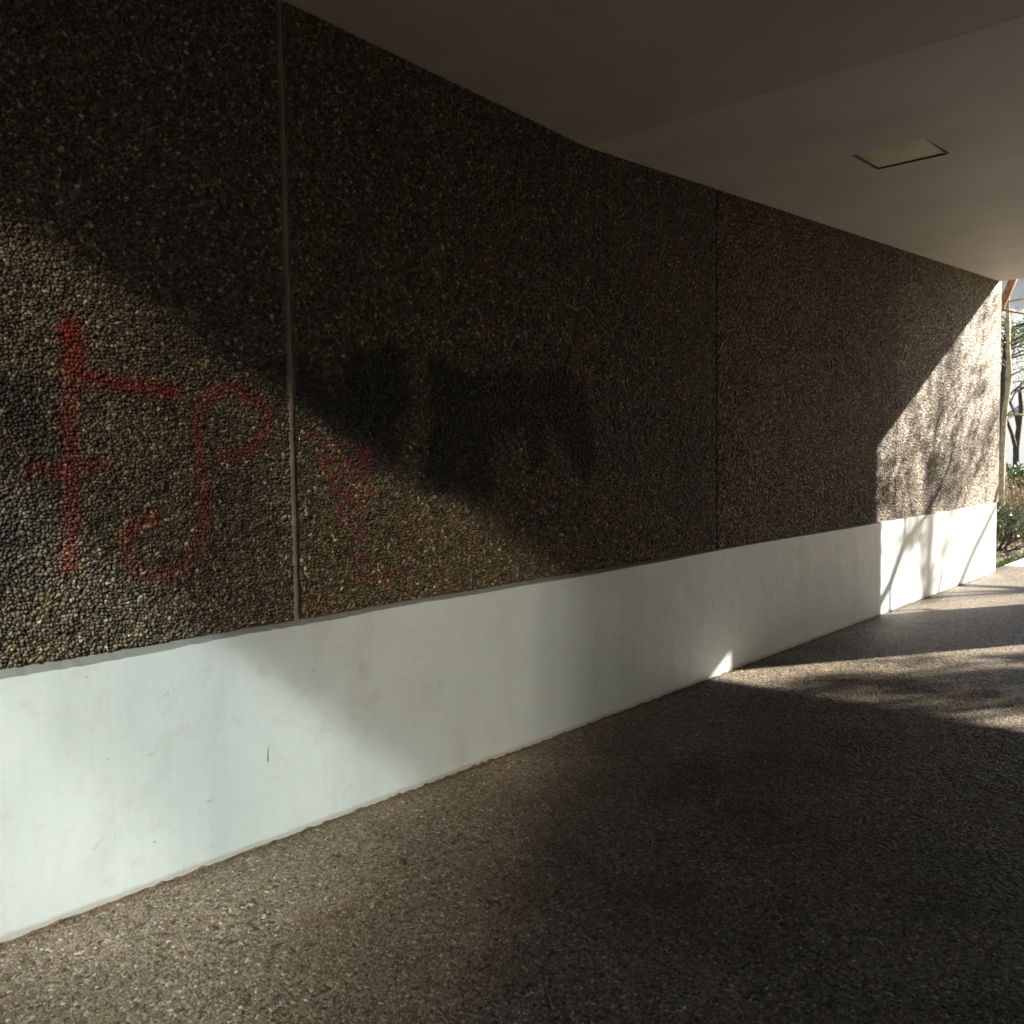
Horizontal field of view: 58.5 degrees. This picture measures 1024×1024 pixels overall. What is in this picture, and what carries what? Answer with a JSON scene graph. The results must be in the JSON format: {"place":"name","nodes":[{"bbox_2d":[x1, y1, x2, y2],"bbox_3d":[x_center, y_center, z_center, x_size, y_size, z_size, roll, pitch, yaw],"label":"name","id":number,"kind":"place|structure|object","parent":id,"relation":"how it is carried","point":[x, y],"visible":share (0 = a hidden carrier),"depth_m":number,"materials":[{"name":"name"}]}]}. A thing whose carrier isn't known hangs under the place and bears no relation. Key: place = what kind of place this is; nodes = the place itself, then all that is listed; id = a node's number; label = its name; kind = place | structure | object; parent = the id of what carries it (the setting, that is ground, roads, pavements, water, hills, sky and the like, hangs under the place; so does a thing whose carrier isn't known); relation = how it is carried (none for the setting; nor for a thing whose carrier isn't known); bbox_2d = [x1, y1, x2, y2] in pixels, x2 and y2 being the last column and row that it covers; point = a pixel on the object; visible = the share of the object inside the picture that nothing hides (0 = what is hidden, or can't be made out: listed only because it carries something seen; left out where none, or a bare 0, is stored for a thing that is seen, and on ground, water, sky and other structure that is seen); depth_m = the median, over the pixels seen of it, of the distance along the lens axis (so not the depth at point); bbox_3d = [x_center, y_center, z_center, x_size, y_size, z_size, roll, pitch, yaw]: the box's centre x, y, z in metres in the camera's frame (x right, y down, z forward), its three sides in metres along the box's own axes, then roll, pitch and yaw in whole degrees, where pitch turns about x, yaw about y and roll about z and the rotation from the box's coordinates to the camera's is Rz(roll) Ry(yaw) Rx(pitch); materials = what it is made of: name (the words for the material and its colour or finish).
{"place":"outdoors","nodes":[
{"label":"outdoors","id":0,"kind":"place"},
{"bbox_2d":[0,758,1023,1023],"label":"path","id":1,"kind":"structure","parent":0,"point":[500,892],"depth_m":2.90,"materials":[{"name":"grey concrete"}]},
{"bbox_2d":[499,566,1023,905],"bbox_3d":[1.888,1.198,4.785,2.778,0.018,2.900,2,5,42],"label":"path","id":2,"kind":"structure","parent":0,"point":[924,779],"depth_m":4.46,"materials":[{"name":"grey concrete"}]},
{"bbox_2d":[768,566,1023,695],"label":"path","id":3,"kind":"structure","parent":0,"point":[970,634],"depth_m":7.24,"materials":[{"name":"grey concrete"}]},
{"bbox_2d":[996,537,1023,567],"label":"grass","id":4,"kind":"structure","parent":0,"point":[1010,560],"depth_m":12.70,"materials":[{"name":"green plant"}]},
{"bbox_2d":[996,486,1023,566],"bbox_3d":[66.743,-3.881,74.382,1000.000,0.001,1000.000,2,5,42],"label":"ground","id":5,"kind":"structure","parent":0,"point":[1001,558],"depth_m":13.87,"materials":[{"name":"green plant"}]},
{"bbox_2d":[0,0,1001,946],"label":"pebble wall","id":6,"kind":"structure","parent":5,"relation":"on","point":[378,424],"depth_m":3.95,"materials":[{"name":"stone"}]},
{"bbox_2d":[282,0,1023,280],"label":"overhead building","id":7,"kind":"structure","parent":6,"relation":"on","point":[792,106],"depth_m":4.33,"materials":[{"name":"paint"}]},
{"bbox_2d":[853,138,947,169],"bbox_3d":[2.315,-2.158,5.457,0.420,0.044,0.420,2,5,42],"label":"ceiling light","id":8,"kind":"object","parent":7,"relation":"attached to","point":[905,153],"visible":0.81,"depth_m":5.47,"materials":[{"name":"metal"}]},
{"bbox_2d":[996,501,1023,551],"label":"glossy shrub","id":9,"kind":"object","parent":5,"relation":"on","point":[1012,527],"visible":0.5,"depth_m":13.89,"materials":[{"name":"green plant"}]},
{"bbox_2d":[996,472,1023,543],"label":"bramble","id":10,"kind":"object","parent":5,"relation":"on","point":[1011,500],"visible":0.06,"depth_m":15.52,"materials":[{"name":"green plant"}]},
{"bbox_2d":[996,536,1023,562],"bbox_3d":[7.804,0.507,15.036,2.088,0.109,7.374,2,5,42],"label":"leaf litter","id":11,"kind":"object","parent":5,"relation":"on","point":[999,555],"visible":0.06,"depth_m":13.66,"materials":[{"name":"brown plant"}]},
{"bbox_2d":[997,280,1023,538],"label":"slender tree","id":12,"kind":"object","parent":5,"relation":"on","point":[1008,365],"visible":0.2,"depth_m":15.47,"materials":[{"name":"brown plant"}]},
{"bbox_2d":[997,469,1023,532],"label":"bramble","id":13,"kind":"object","parent":5,"relation":"on","point":[1020,492],"visible":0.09,"depth_m":16.68,"materials":[{"name":"brown plant"}]},
{"bbox_2d":[1000,296,1023,499],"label":"bare tree","id":14,"kind":"object","parent":5,"relation":"on","point":[1015,439],"visible":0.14,"depth_m":24.35,"materials":[{"name":"brown plant"}]},
{"bbox_2d":[1000,317,1023,413],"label":"bare tree","id":15,"kind":"object","parent":5,"relation":"on","point":[1015,393],"visible":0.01,"depth_m":28.57,"materials":[{"name":"grey plant"}]},
{"bbox_2d":[1001,279,1023,314],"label":"pine tree","id":16,"kind":"object","parent":5,"relation":"on","point":[1008,289],"visible":0.08,"depth_m":14.73,"materials":[{"name":"plant"}]},
{"bbox_2d":[1006,462,1023,504],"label":"hedge","id":17,"kind":"object","parent":5,"relation":"on","point":[1015,471],"visible":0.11,"depth_m":21.22,"materials":[{"name":"green plant"}]},
{"bbox_2d":[999,306,1023,500],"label":"evergreen tree","id":18,"kind":"object","parent":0,"point":[1017,327],"visible":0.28,"depth_m":19.35,"materials":[{"name":"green plant"}]},
{"bbox_2d":[1000,278,1023,482],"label":"pale house","id":19,"kind":"structure","parent":0,"point":[1017,291],"depth_m":39.13,"materials":[{"name":"paint"}]},
{"bbox_2d":[1001,327,1023,392],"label":"evergreen tree","id":20,"kind":"object","parent":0,"point":[1017,369],"visible":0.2,"depth_m":21.10,"materials":[{"name":"green plant"}]},
{"bbox_2d":[1004,558,1023,566],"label":"pavement","id":21,"kind":"structure","parent":0,"point":[1020,562],"depth_m":12.16,"materials":[{"name":"concrete"}]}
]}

